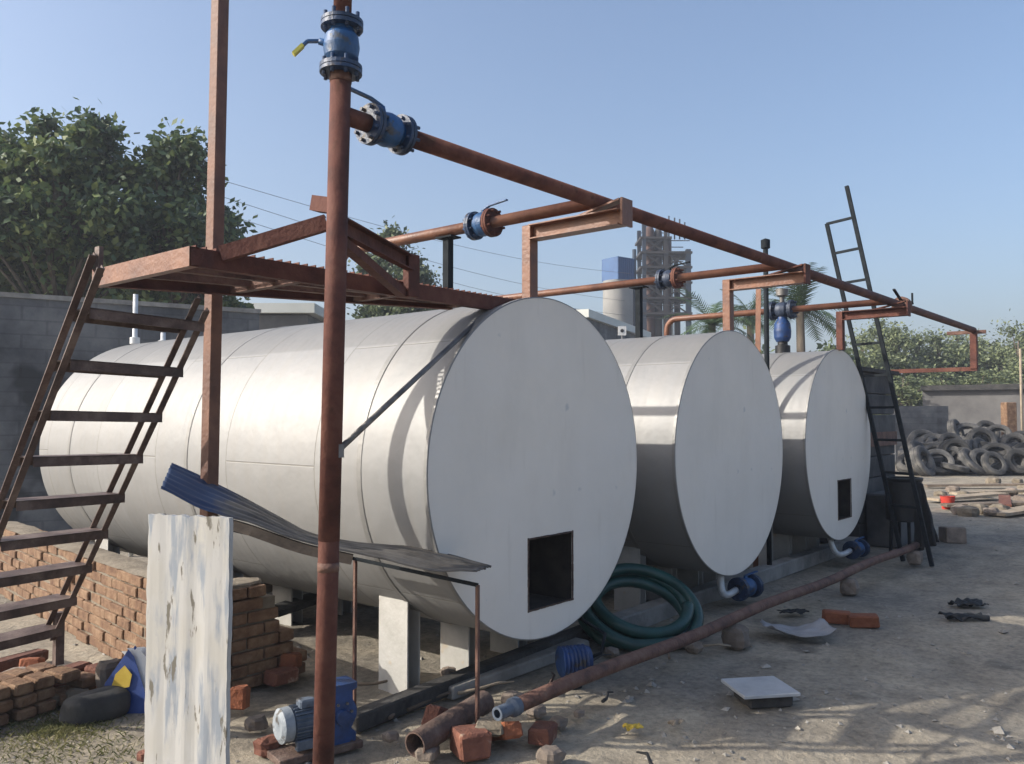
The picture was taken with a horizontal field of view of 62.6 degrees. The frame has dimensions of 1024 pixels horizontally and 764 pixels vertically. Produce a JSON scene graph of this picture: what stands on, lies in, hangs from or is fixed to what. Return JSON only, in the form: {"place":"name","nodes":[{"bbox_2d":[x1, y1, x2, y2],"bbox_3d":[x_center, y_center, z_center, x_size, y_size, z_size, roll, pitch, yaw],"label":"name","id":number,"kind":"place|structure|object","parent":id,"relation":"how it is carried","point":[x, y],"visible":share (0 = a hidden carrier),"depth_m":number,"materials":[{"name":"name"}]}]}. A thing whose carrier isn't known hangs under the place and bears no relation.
{"place":"outdoors","nodes":[
{"label":"outdoors","id":0,"kind":"place"},
{"bbox_2d":[0,706,144,763],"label":"grass","id":1,"kind":"structure","parent":0,"point":[50,728],"depth_m":4.58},
{"bbox_2d":[0,465,1023,763],"bbox_3d":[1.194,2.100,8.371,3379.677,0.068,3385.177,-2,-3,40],"label":"ground","id":2,"kind":"structure","parent":0,"point":[848,659],"depth_m":5.57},
{"bbox_2d":[0,217,33,292],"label":"leafy tree","id":3,"kind":"object","parent":2,"relation":"on","point":[4,287],"visible":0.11,"depth_m":19.46,"materials":[{"name":"green plant"}]},
{"bbox_2d":[0,648,48,671],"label":"brick","id":4,"kind":"object","parent":2,"relation":"on","point":[9,662],"visible":0.76,"depth_m":5.83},
{"bbox_2d":[0,662,95,726],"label":"stair footing","id":5,"kind":"object","parent":2,"relation":"on","point":[28,692],"visible":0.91,"depth_m":4.97,"materials":[{"name":"brick"}]},
{"bbox_2d":[0,246,209,665],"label":"steel stair","id":6,"kind":"object","parent":5,"relation":"on","point":[54,603],"visible":1,"depth_m":4.36,"materials":[{"name":"metal"}]},
{"bbox_2d":[0,97,188,299],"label":"leafy tree","id":7,"kind":"object","parent":2,"relation":"on","point":[59,197],"visible":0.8,"depth_m":18.41,"materials":[{"name":"green plant"}]},
{"bbox_2d":[59,685,130,725],"bbox_3d":[-2.423,1.891,4.917,0.266,0.186,0.382,-2,-3,40],"label":"rubber sack","id":8,"kind":"object","parent":2,"relation":"on","point":[105,703],"visible":0.84,"depth_m":4.82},
{"bbox_2d":[95,658,120,687],"bbox_3d":[-2.498,1.845,5.250,0.124,0.235,0.170,-2,-3,40],"label":"grey stone","id":9,"kind":"object","parent":2,"relation":"on","point":[104,669],"visible":0.44,"depth_m":5.19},
{"bbox_2d":[104,646,145,713],"bbox_3d":[-2.295,1.795,5.084,0.343,0.360,0.180,0,-2,0],"label":"cement bag","id":10,"kind":"object","parent":2,"relation":"on","point":[128,672],"visible":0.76,"depth_m":5.04,"materials":[{"name":"blue plastic"}]},
{"bbox_2d":[0,292,260,531],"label":"boundary wall","id":11,"kind":"structure","parent":2,"relation":"on","point":[31,326],"depth_m":12.39,"materials":[{"name":"concrete"}]},
{"bbox_2d":[128,294,139,556],"bbox_3d":[-4.756,0.533,10.587,0.120,3.286,0.120,-2,-3,40],"label":"vent pipe","id":12,"kind":"object","parent":2,"relation":"on","point":[134,339],"visible":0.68,"depth_m":10.62,"materials":[{"name":"metal"}]},
{"bbox_2d":[0,521,306,687],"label":"brick wall","id":13,"kind":"structure","parent":2,"relation":"on","point":[106,615],"depth_m":6.02,"materials":[{"name":"brick"}]},
{"bbox_2d":[279,652,301,667],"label":"brick","id":14,"kind":"object","parent":13,"relation":"on","point":[291,659],"visible":0.9,"depth_m":5.57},
{"bbox_2d":[275,593,316,616],"bbox_3d":[-1.808,1.867,7.100,0.200,0.050,0.734,-1,-3,23],"label":"plank","id":15,"kind":"object","parent":13,"relation":"on","point":[285,607],"visible":0.5,"depth_m":6.99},
{"bbox_2d":[89,117,257,308],"bbox_3d":[-7.907,-1.804,20.107,4.833,8.929,4.406,-2,-3,40],"label":"leafy tree","id":16,"kind":"object","parent":2,"relation":"on","point":[177,163],"visible":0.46,"depth_m":19.53,"materials":[{"name":"green plant"}]},
{"bbox_2d":[144,513,232,763],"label":"white board","id":17,"kind":"object","parent":2,"relation":"on","point":[189,606],"visible":1,"depth_m":2.97,"materials":[{"name":"wood"}]},
{"bbox_2d":[230,684,250,709],"bbox_3d":[-1.619,1.872,5.003,0.108,0.144,0.114,0,-2,1],"label":"brick","id":18,"kind":"object","parent":2,"relation":"on","point":[239,697],"visible":0.95,"depth_m":4.96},
{"bbox_2d":[244,714,268,731],"bbox_3d":[-1.428,1.900,4.693,0.097,0.080,0.128,-2,-3,40],"label":"stone","id":19,"kind":"object","parent":2,"relation":"on","point":[256,722],"visible":1,"depth_m":4.66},
{"bbox_2d":[253,734,285,757],"bbox_3d":[-1.266,1.886,4.381,0.120,0.092,0.155,-2,-3,40],"label":"broken brick","id":20,"kind":"object","parent":2,"relation":"on","point":[263,745],"visible":0.68,"depth_m":4.33,"materials":[{"name":"red brick"}]},
{"bbox_2d":[263,666,298,686],"bbox_3d":[-1.499,1.912,5.484,0.131,0.110,0.207,-2,-3,36],"label":"brick","id":21,"kind":"object","parent":2,"relation":"on","point":[277,676],"visible":1,"depth_m":5.43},
{"bbox_2d":[252,303,323,329],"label":"shed","id":22,"kind":"structure","parent":2,"relation":"on","point":[274,315],"depth_m":31.61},
{"bbox_2d":[92,0,516,516],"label":"access platform","id":23,"kind":"structure","parent":2,"relation":"on","point":[215,269],"depth_m":4.61,"materials":[{"name":"red paint"}]},
{"bbox_2d":[267,676,362,763],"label":"motor pump","id":24,"kind":"object","parent":2,"relation":"on","point":[291,723],"visible":0.62,"depth_m":4.31,"materials":[{"name":"blue metal"}]},
{"bbox_2d":[292,0,362,763],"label":"standpipe","id":25,"kind":"object","parent":2,"relation":"on","point":[340,67],"visible":1,"depth_m":3.77,"materials":[{"name":"metal"}]},
{"bbox_2d":[339,321,474,457],"bbox_3d":[-0.490,-0.030,4.488,0.057,0.792,1.550,-1,-2,23],"label":"brace rod","id":26,"kind":"object","parent":25,"relation":"attached to","point":[358,431],"visible":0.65,"depth_m":4.27,"materials":[{"name":"grey metal"}]},
{"bbox_2d":[39,297,636,693],"bbox_3d":[-1.870,0.803,7.295,5.502,2.582,2.224,-2,-3,40],"label":"storage tank","id":27,"kind":"object","parent":2,"relation":"on","point":[500,440],"visible":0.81,"depth_m":5.59,"materials":[{"name":"metal"}]},
{"bbox_2d":[347,199,592,288],"bbox_3d":[-0.472,-0.878,6.193,2.588,0.753,0.202,-2,-3,40],"label":"branch pipe","id":28,"kind":"object","parent":27,"relation":"on","point":[487,220],"visible":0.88,"depth_m":5.94,"materials":[{"name":"metal"}]},
{"bbox_2d":[522,197,632,297],"bbox_3d":[0.401,-0.840,5.468,0.798,0.579,0.150,-2,-3,40],"label":"pipe bracket","id":29,"kind":"object","parent":27,"relation":"on","point":[599,218],"visible":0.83,"depth_m":5.49,"materials":[{"name":"metal"}]},
{"bbox_2d":[349,87,976,332],"bbox_3d":[3.009,-1.032,8.150,0.210,0.330,11.460,-2,-3,41],"label":"header pipe","id":30,"kind":"object","parent":29,"relation":"on","point":[374,122],"visible":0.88,"depth_m":4.81,"materials":[{"name":"metal"}]},
{"bbox_2d":[891,330,985,372],"bbox_3d":[5.917,-0.431,13.163,2.643,0.598,0.110,-2,-3,40],"label":"end support frame","id":31,"kind":"object","parent":30,"relation":"attached to","point":[973,352],"visible":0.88,"depth_m":12.46,"materials":[{"name":"red paint"}]},
{"bbox_2d":[555,617,606,689],"bbox_3d":[0.467,1.778,5.649,0.332,0.421,0.590,0,-2,8],"label":"outlet valve","id":32,"kind":"object","parent":27,"relation":"attached to","point":[570,659],"visible":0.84,"depth_m":5.43,"materials":[{"name":"metal"}]},
{"bbox_2d":[233,531,479,723],"bbox_3d":[-0.946,1.387,4.865,1.577,1.219,0.540,0,-2,4],"label":"rod frame","id":33,"kind":"object","parent":2,"relation":"on","point":[477,644],"visible":0.53,"depth_m":4.75,"materials":[{"name":"metal"}]},
{"bbox_2d":[161,463,490,571],"bbox_3d":[-0.992,0.745,4.513,1.793,0.603,0.511,0,-2,-4],"label":"roof sheet","id":34,"kind":"object","parent":33,"relation":"on","point":[190,487],"visible":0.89,"depth_m":4.44,"materials":[{"name":"blue metal"}]},
{"bbox_2d":[346,215,430,318],"bbox_3d":[-4.397,-1.484,30.180,3.556,9.099,2.967,-2,-3,40],"label":"leafy tree","id":35,"kind":"object","parent":2,"relation":"on","point":[366,311],"visible":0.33,"depth_m":29.86,"materials":[{"name":"green plant"}]},
{"bbox_2d":[415,744,439,761],"bbox_3d":[-0.432,1.895,4.317,0.105,0.088,0.186,0,-2,5],"label":"stone","id":36,"kind":"object","parent":2,"relation":"on","point":[430,754],"visible":0.79,"depth_m":4.23,"materials":[{"name":"stone"}]},
{"bbox_2d":[412,258,442,312],"bbox_3d":[-3.463,-0.768,30.900,3.311,7.727,3.259,1,-2,-19],"label":"leafy tree","id":37,"kind":"object","parent":2,"relation":"on","point":[426,280],"visible":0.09,"depth_m":31.18,"materials":[{"name":"green plant"}]},
{"bbox_2d":[421,704,447,724],"bbox_3d":[-0.425,1.871,4.686,0.100,0.157,0.164,-1,-3,28],"label":"brick","id":38,"kind":"object","parent":2,"relation":"on","point":[432,711],"visible":0.47,"depth_m":4.65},
{"bbox_2d":[405,690,493,757],"bbox_3d":[-0.323,1.826,4.527,0.128,0.162,0.642,-1,-3,32],"label":"pipe offcut","id":39,"kind":"object","parent":2,"relation":"on","point":[434,732],"visible":0.83,"depth_m":4.41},
{"bbox_2d":[351,625,590,733],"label":"timber beam","id":40,"kind":"structure","parent":2,"relation":"on","point":[375,713],"depth_m":5.17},
{"bbox_2d":[450,724,491,761],"bbox_3d":[-0.214,1.866,4.369,0.173,0.147,0.213,1,-2,-21],"label":"brick","id":41,"kind":"object","parent":2,"relation":"on","point":[469,742],"visible":0.98,"depth_m":4.29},
{"bbox_2d":[491,721,522,740],"bbox_3d":[-0.037,1.873,4.524,0.121,0.159,0.242,1,-2,-22],"label":"brick","id":42,"kind":"object","parent":2,"relation":"on","point":[512,730],"visible":0.78,"depth_m":4.43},
{"bbox_2d":[475,717,503,736],"bbox_3d":[-0.120,1.834,4.484,0.154,0.068,0.208,0,-2,0],"label":"stone","id":43,"kind":"object","parent":42,"relation":"on","point":[493,726],"visible":0.69,"depth_m":4.42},
{"bbox_2d":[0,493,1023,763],"bbox_3d":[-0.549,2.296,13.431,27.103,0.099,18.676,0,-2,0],"label":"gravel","id":44,"kind":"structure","parent":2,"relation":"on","point":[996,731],"depth_m":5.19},
{"bbox_2d":[446,637,588,699],"bbox_3d":[0.034,1.956,5.829,0.214,0.080,1.466,-2,-3,40],"label":"concrete slab","id":45,"kind":"object","parent":2,"relation":"on","point":[529,663],"depth_m":5.68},
{"bbox_2d":[528,720,557,745],"bbox_3d":[0.164,1.883,4.515,0.133,0.098,0.154,-1,-2,21],"label":"brick","id":46,"kind":"object","parent":2,"relation":"on","point":[541,733],"visible":0.91,"depth_m":4.46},
{"bbox_2d":[536,745,566,763],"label":"stone","id":47,"kind":"object","parent":2,"relation":"on","point":[550,754],"visible":1,"depth_m":4.24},
{"bbox_2d":[602,249,635,325],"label":"silo","id":48,"kind":"object","parent":2,"relation":"on","point":[626,267],"visible":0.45,"depth_m":54.55,"materials":[{"name":"metal"}]},
{"bbox_2d":[578,563,703,651],"bbox_3d":[0.990,1.756,6.676,0.959,0.524,1.001,-2,-3,40],"label":"hose coil","id":49,"kind":"object","parent":2,"relation":"on","point":[679,596],"visible":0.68,"depth_m":6.51,"materials":[{"name":"rubber"}]},
{"bbox_2d":[605,330,782,610],"bbox_3d":[-0.076,0.889,9.443,5.500,2.582,2.224,-2,-3,40],"label":"storage tank","id":50,"kind":"object","parent":2,"relation":"on","point":[707,420],"visible":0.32,"depth_m":7.42,"materials":[{"name":"metal"}]},
{"bbox_2d":[498,261,779,337],"bbox_3d":[0.956,-0.765,8.646,3.706,0.723,0.202,-2,-3,40],"label":"branch pipe","id":51,"kind":"object","parent":50,"relation":"on","point":[675,278],"visible":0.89,"depth_m":8.28,"materials":[{"name":"metal"}]},
{"bbox_2d":[717,571,763,600],"bbox_3d":[2.107,1.866,7.766,0.564,0.291,0.218,2,-3,-43],"label":"outlet valve","id":52,"kind":"object","parent":50,"relation":"attached to","point":[750,584],"visible":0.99,"depth_m":7.73,"materials":[{"name":"metal"}]},
{"bbox_2d":[722,263,810,330],"bbox_3d":[2.266,-0.742,7.557,0.776,0.550,0.150,-2,-3,40],"label":"pipe bracket","id":53,"kind":"object","parent":50,"relation":"on","point":[780,278],"visible":0.89,"depth_m":7.59,"materials":[{"name":"metal"}]},
{"bbox_2d":[660,288,763,341],"bbox_3d":[6.312,0.024,25.887,2.931,5.743,2.952,1,-3,-29],"label":"palm tree","id":54,"kind":"object","parent":2,"relation":"on","point":[710,327],"visible":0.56,"depth_m":25.93,"materials":[{"name":"green plant"}]},
{"bbox_2d":[588,536,858,641],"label":"concrete kerb","id":55,"kind":"structure","parent":2,"relation":"on","point":[650,613],"depth_m":8.46,"materials":[{"name":"concrete"}]},
{"bbox_2d":[721,623,749,649],"bbox_3d":[1.707,1.935,6.418,0.201,0.187,0.211,-2,-3,40],"label":"stone","id":56,"kind":"object","parent":2,"relation":"on","point":[735,636],"visible":0.89,"depth_m":6.34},
{"bbox_2d":[492,542,919,720],"bbox_3d":[2.400,1.844,7.277,0.100,0.106,7.614,-2,-3,41],"label":"ground pipe","id":57,"kind":"object","parent":56,"relation":"on","point":[515,706],"visible":1,"depth_m":5.64,"materials":[{"name":"metal"}]},
{"bbox_2d":[708,287,777,341],"bbox_3d":[8.443,-0.194,30.028,2.944,6.511,3.305,-2,-3,40],"label":"palm tree","id":58,"kind":"object","parent":2,"relation":"on","point":[750,330],"visible":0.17,"depth_m":29.96,"materials":[{"name":"green plant"}]},
{"bbox_2d":[753,289,760,566],"bbox_3d":[2.754,0.569,9.474,0.055,3.228,0.199,1,-2,-19],"label":"angle post","id":59,"kind":"object","parent":2,"relation":"on","point":[758,332],"visible":0.31,"depth_m":9.46,"materials":[{"name":"metal"}]},
{"bbox_2d":[734,692,792,708],"bbox_3d":[1.541,1.926,5.177,0.280,0.076,0.240,0,-2,-10],"label":"support brick","id":60,"kind":"object","parent":2,"relation":"on","point":[768,703],"visible":0.38,"depth_m":5.06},
{"bbox_2d":[721,676,800,699],"bbox_3d":[1.521,1.875,5.176,0.360,0.022,0.340,0,-2,-10],"label":"pale tile","id":61,"kind":"object","parent":60,"relation":"on","point":[760,687],"visible":1,"depth_m":5.14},
{"bbox_2d":[761,238,771,564],"bbox_3d":[2.804,0.290,9.250,0.100,3.764,0.100,-2,-3,40],"label":"dark pole","id":62,"kind":"object","parent":2,"relation":"on","point":[765,244],"visible":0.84,"depth_m":9.26,"materials":[{"name":"metal"}]},
{"bbox_2d":[744,262,843,351],"bbox_3d":[8.463,-0.244,25.038,3.193,6.210,2.792,0,-2,6],"label":"palm tree","id":63,"kind":"object","parent":2,"relation":"on","point":[799,295],"visible":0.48,"depth_m":24.99,"materials":[{"name":"green plant"}]},
{"bbox_2d":[760,618,836,637],"bbox_3d":[2.256,1.949,6.696,0.558,0.092,0.373,0,-2,-2],"label":"torn sheet","id":64,"kind":"object","parent":2,"relation":"on","point":[820,627],"visible":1,"depth_m":6.70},
{"bbox_2d":[747,349,870,568],"bbox_3d":[1.739,0.977,11.612,5.502,2.582,2.224,-2,-3,40],"label":"storage tank","id":65,"kind":"object","parent":2,"relation":"on","point":[825,423],"visible":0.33,"depth_m":9.59,"materials":[{"name":"metal"}]},
{"bbox_2d":[664,288,885,352],"bbox_3d":[3.159,-0.738,10.495,2.857,0.819,0.236,-2,-3,40],"label":"branch pipe","id":66,"kind":"object","parent":65,"relation":"on","point":[782,310],"visible":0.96,"depth_m":10.29,"materials":[{"name":"metal"}]},
{"bbox_2d":[827,536,869,558],"bbox_3d":[4.008,1.957,9.987,0.683,0.287,0.231,2,-3,-40],"label":"outlet valve","id":67,"kind":"object","parent":65,"relation":"attached to","point":[857,548],"visible":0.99,"depth_m":9.97,"materials":[{"name":"metal"}]},
{"bbox_2d":[836,300,910,350],"bbox_3d":[4.137,-0.641,9.679,0.791,0.520,0.150,-2,-3,40],"label":"pipe bracket","id":68,"kind":"object","parent":65,"relation":"on","point":[878,312],"visible":1,"depth_m":9.71,"materials":[{"name":"metal"}]},
{"bbox_2d":[822,609,850,624],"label":"brick","id":69,"kind":"object","parent":2,"relation":"on","point":[834,616],"visible":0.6,"depth_m":7.09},
{"bbox_2d":[809,337,863,361],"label":"leafy tree","id":70,"kind":"object","parent":2,"relation":"on","point":[848,351],"visible":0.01,"depth_m":32.50,"materials":[{"name":"green plant"}]},
{"bbox_2d":[840,577,859,595],"bbox_3d":[3.321,2.017,8.298,0.180,0.171,0.190,-2,-3,40],"label":"stone","id":71,"kind":"object","parent":2,"relation":"on","point":[849,586],"visible":0.93,"depth_m":8.23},
{"bbox_2d":[848,613,879,627],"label":"brick","id":72,"kind":"object","parent":2,"relation":"on","point":[863,620],"visible":1,"depth_m":6.95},
{"bbox_2d":[819,366,913,547],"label":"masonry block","id":73,"kind":"structure","parent":2,"relation":"on","point":[872,526],"depth_m":11.84,"materials":[{"name":"concrete"}]},
{"bbox_2d":[825,185,933,566],"bbox_3d":[4.531,-0.152,10.478,1.264,4.695,0.195,-2,-3,40],"label":"tall ladder","id":74,"kind":"object","parent":2,"relation":"on","point":[876,440],"visible":0.88,"depth_m":10.43,"materials":[{"name":"metal"}]},
{"bbox_2d":[845,328,916,414],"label":"tree","id":75,"kind":"object","parent":2,"relation":"on","point":[873,361],"visible":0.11,"depth_m":41.28,"materials":[{"name":"green plant"}]},
{"bbox_2d":[847,318,927,386],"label":"tree","id":76,"kind":"object","parent":2,"relation":"on","point":[882,321],"visible":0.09,"depth_m":43.64,"materials":[{"name":"green plant"}]},
{"bbox_2d":[885,476,922,550],"bbox_3d":[4.967,1.697,10.690,0.470,0.971,0.470,-2,-3,40],"label":"black drum","id":77,"kind":"object","parent":2,"relation":"on","point":[900,489],"visible":0.71,"depth_m":10.52,"materials":[{"name":"plastic"}]},
{"bbox_2d":[914,482,938,550],"bbox_3d":[5.014,1.650,10.299,0.174,0.837,0.486,0,-2,-1],"label":"black tarp","id":78,"kind":"object","parent":77,"relation":"hanging from","point":[930,528],"visible":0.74,"depth_m":10.29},
{"bbox_2d":[867,317,944,414],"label":"tree","id":79,"kind":"object","parent":2,"relation":"on","point":[894,334],"visible":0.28,"depth_m":42.38,"materials":[{"name":"green plant"}]},
{"bbox_2d":[874,373,961,414],"bbox_3d":[17.875,1.375,38.068,5.068,3.932,4.575,0,-2,7],"label":"tree","id":80,"kind":"object","parent":2,"relation":"on","point":[910,397],"visible":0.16,"depth_m":37.17,"materials":[{"name":"green plant"}]},
{"bbox_2d":[891,406,948,460],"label":"yard wall","id":81,"kind":"structure","parent":2,"relation":"on","point":[933,419],"depth_m":31.32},
{"bbox_2d":[909,445,935,475],"bbox_3d":[12.068,2.344,24.757,0.967,0.962,0.285,2,-26,-39],"label":"old tyre","id":82,"kind":"object","parent":2,"relation":"on","point":[916,458],"visible":0.94,"depth_m":24.50,"materials":[{"name":"rubber"}]},
{"bbox_2d":[884,323,968,379],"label":"tree","id":83,"kind":"object","parent":2,"relation":"on","point":[929,353],"visible":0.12,"depth_m":44.17,"materials":[{"name":"green plant"}]},
{"bbox_2d":[899,364,980,405],"bbox_3d":[20.049,1.119,39.209,4.807,4.555,4.975,-2,-3,34],"label":"tree","id":84,"kind":"object","parent":2,"relation":"on","point":[939,374],"visible":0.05,"depth_m":39.07,"materials":[{"name":"green plant"}]},
{"bbox_2d":[928,449,954,474],"bbox_3d":[12.720,2.389,25.160,0.887,0.882,0.240,0,-42,12],"label":"old tyre","id":85,"kind":"object","parent":2,"relation":"on","point":[948,457],"visible":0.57,"depth_m":25.09,"materials":[{"name":"rubber"}]},
{"bbox_2d":[903,325,994,385],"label":"tree","id":86,"kind":"object","parent":2,"relation":"on","point":[954,357],"visible":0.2,"depth_m":43.43,"materials":[{"name":"green plant"}]},
{"bbox_2d":[938,526,966,543],"bbox_3d":[6.108,2.122,11.697,0.262,0.260,0.378,0,-2,10],"label":"concrete block","id":87,"kind":"object","parent":2,"relation":"on","point":[950,534],"visible":0.95,"depth_m":11.53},
{"bbox_2d":[927,330,992,375],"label":"tree","id":88,"kind":"object","parent":2,"relation":"on","point":[957,338],"visible":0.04,"depth_m":46.66,"materials":[{"name":"green plant"}]},
{"bbox_2d":[949,447,976,473],"bbox_3d":[13.580,2.372,25.494,0.827,0.822,0.234,-2,-26,47],"label":"old tyre","id":89,"kind":"object","parent":2,"relation":"on","point":[953,453],"visible":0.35,"depth_m":25.52,"materials":[{"name":"rubber"}]},
{"bbox_2d":[940,438,971,464],"bbox_3d":[13.502,2.163,25.662,0.896,0.891,0.270,-1,-21,12],"label":"old tyre","id":90,"kind":"object","parent":89,"relation":"on","point":[946,444],"visible":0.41,"depth_m":25.65,"materials":[{"name":"rubber"}]},
{"bbox_2d":[938,611,989,621],"bbox_3d":[3.852,1.994,7.177,0.389,0.064,0.132,0,-2,2],"label":"black rag","id":91,"kind":"object","parent":2,"relation":"on","point":[961,617],"visible":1,"depth_m":7.16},
{"bbox_2d":[927,492,1008,500],"bbox_3d":[9.408,2.362,17.404,1.902,0.110,0.350,1,-2,-20],"label":"plank","id":92,"kind":"object","parent":2,"relation":"on","point":[974,495],"visible":0.79,"depth_m":17.33,"materials":[{"name":"brown wood"}]},
{"bbox_2d":[948,597,988,606],"bbox_3d":[4.168,2.013,7.681,0.331,0.071,0.198,0,-2,-11],"label":"black rag","id":93,"kind":"object","parent":2,"relation":"on","point":[959,602],"visible":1,"depth_m":7.68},
{"bbox_2d":[957,506,979,516],"bbox_3d":[7.941,2.258,14.677,0.346,0.216,0.344,-2,-3,40],"label":"rubble lump","id":94,"kind":"object","parent":2,"relation":"on","point":[969,511],"visible":0.79,"depth_m":14.56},
{"bbox_2d":[958,448,984,475],"bbox_3d":[13.757,2.389,25.132,0.976,0.970,0.213,2,-44,-38],"label":"old tyre","id":95,"kind":"object","parent":2,"relation":"on","point":[965,459],"visible":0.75,"depth_m":24.84,"materials":[{"name":"rubber"}]},
{"bbox_2d":[921,384,1023,437],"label":"yard wall","id":96,"kind":"structure","parent":2,"relation":"on","point":[975,404],"depth_m":31.86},
{"bbox_2d":[924,483,1023,486],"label":"plank","id":97,"kind":"object","parent":2,"relation":"on","point":[973,485],"visible":1,"depth_m":20.19,"materials":[{"name":"brown wood"}]},
{"bbox_2d":[940,334,1010,384],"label":"tree","id":98,"kind":"object","parent":2,"relation":"on","point":[984,342],"visible":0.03,"depth_m":44.71,"materials":[{"name":"green plant"}]},
{"bbox_2d":[950,367,1023,384],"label":"tree","id":99,"kind":"object","parent":2,"relation":"on","point":[998,378],"visible":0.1,"depth_m":37.85,"materials":[{"name":"green plant"}]},
{"bbox_2d":[981,451,1006,475],"bbox_3d":[14.140,2.397,24.735,0.762,0.758,0.164,0,-29,-12],"label":"old tyre","id":100,"kind":"object","parent":2,"relation":"on","point":[987,467],"visible":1,"depth_m":24.66,"materials":[{"name":"rubber"}]},
{"bbox_2d":[967,309,1023,383],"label":"tree","id":101,"kind":"object","parent":2,"relation":"on","point":[1011,357],"visible":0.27,"depth_m":43.23,"materials":[{"name":"green plant"}]},
{"bbox_2d":[990,461,1001,469],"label":"old tyre","id":102,"kind":"object","parent":2,"relation":"on","point":[994,465],"visible":0.3,"depth_m":24.82,"materials":[{"name":"rubber"}]},
{"bbox_2d":[980,443,1013,459],"bbox_3d":[14.673,2.208,25.526,0.948,0.297,0.943,-1,33,33],"label":"old tyre","id":103,"kind":"object","parent":102,"relation":"on","point":[997,447],"visible":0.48,"depth_m":25.72,"materials":[{"name":"rubber"}]},
{"bbox_2d":[1004,449,1023,474],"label":"old tyre","id":104,"kind":"object","parent":2,"relation":"on","point":[1009,463],"visible":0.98,"depth_m":24.93,"materials":[{"name":"rubber"}]},
{"bbox_2d":[1019,349,1022,430],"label":"pale pole","id":105,"kind":"object","parent":2,"relation":"on","point":[1021,390],"visible":0.72,"depth_m":28.99,"materials":[{"name":"brown wood"}]},
{"bbox_2d":[0,0,1023,373],"label":"sky","id":106,"kind":"structure","parent":0,"point":[742,122],"materials":[{"name":"blue"}]},
{"bbox_2d":[575,309,650,339],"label":"shed","id":107,"kind":"structure","parent":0,"point":[606,327],"depth_m":40.10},
{"bbox_2d":[635,216,692,336],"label":"process tower","id":108,"kind":"structure","parent":0,"point":[652,255],"depth_m":62.42,"materials":[{"name":"grey metal"}]},
{"bbox_2d":[1001,402,1016,435],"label":"brick pier","id":109,"kind":"structure","parent":0,"point":[1009,414],"depth_m":27.81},
{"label":"old tyre","id":110,"kind":"object","parent":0,"visible":0},
{"bbox_2d":[965,427,997,442],"bbox_3d":[14.995,1.888,26.919,0.909,0.904,0.245,-1,-25,15],"label":"old tyre","id":111,"kind":"object","parent":110,"relation":"on","point":[990,435],"visible":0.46,"depth_m":26.95,"materials":[{"name":"rubber"}]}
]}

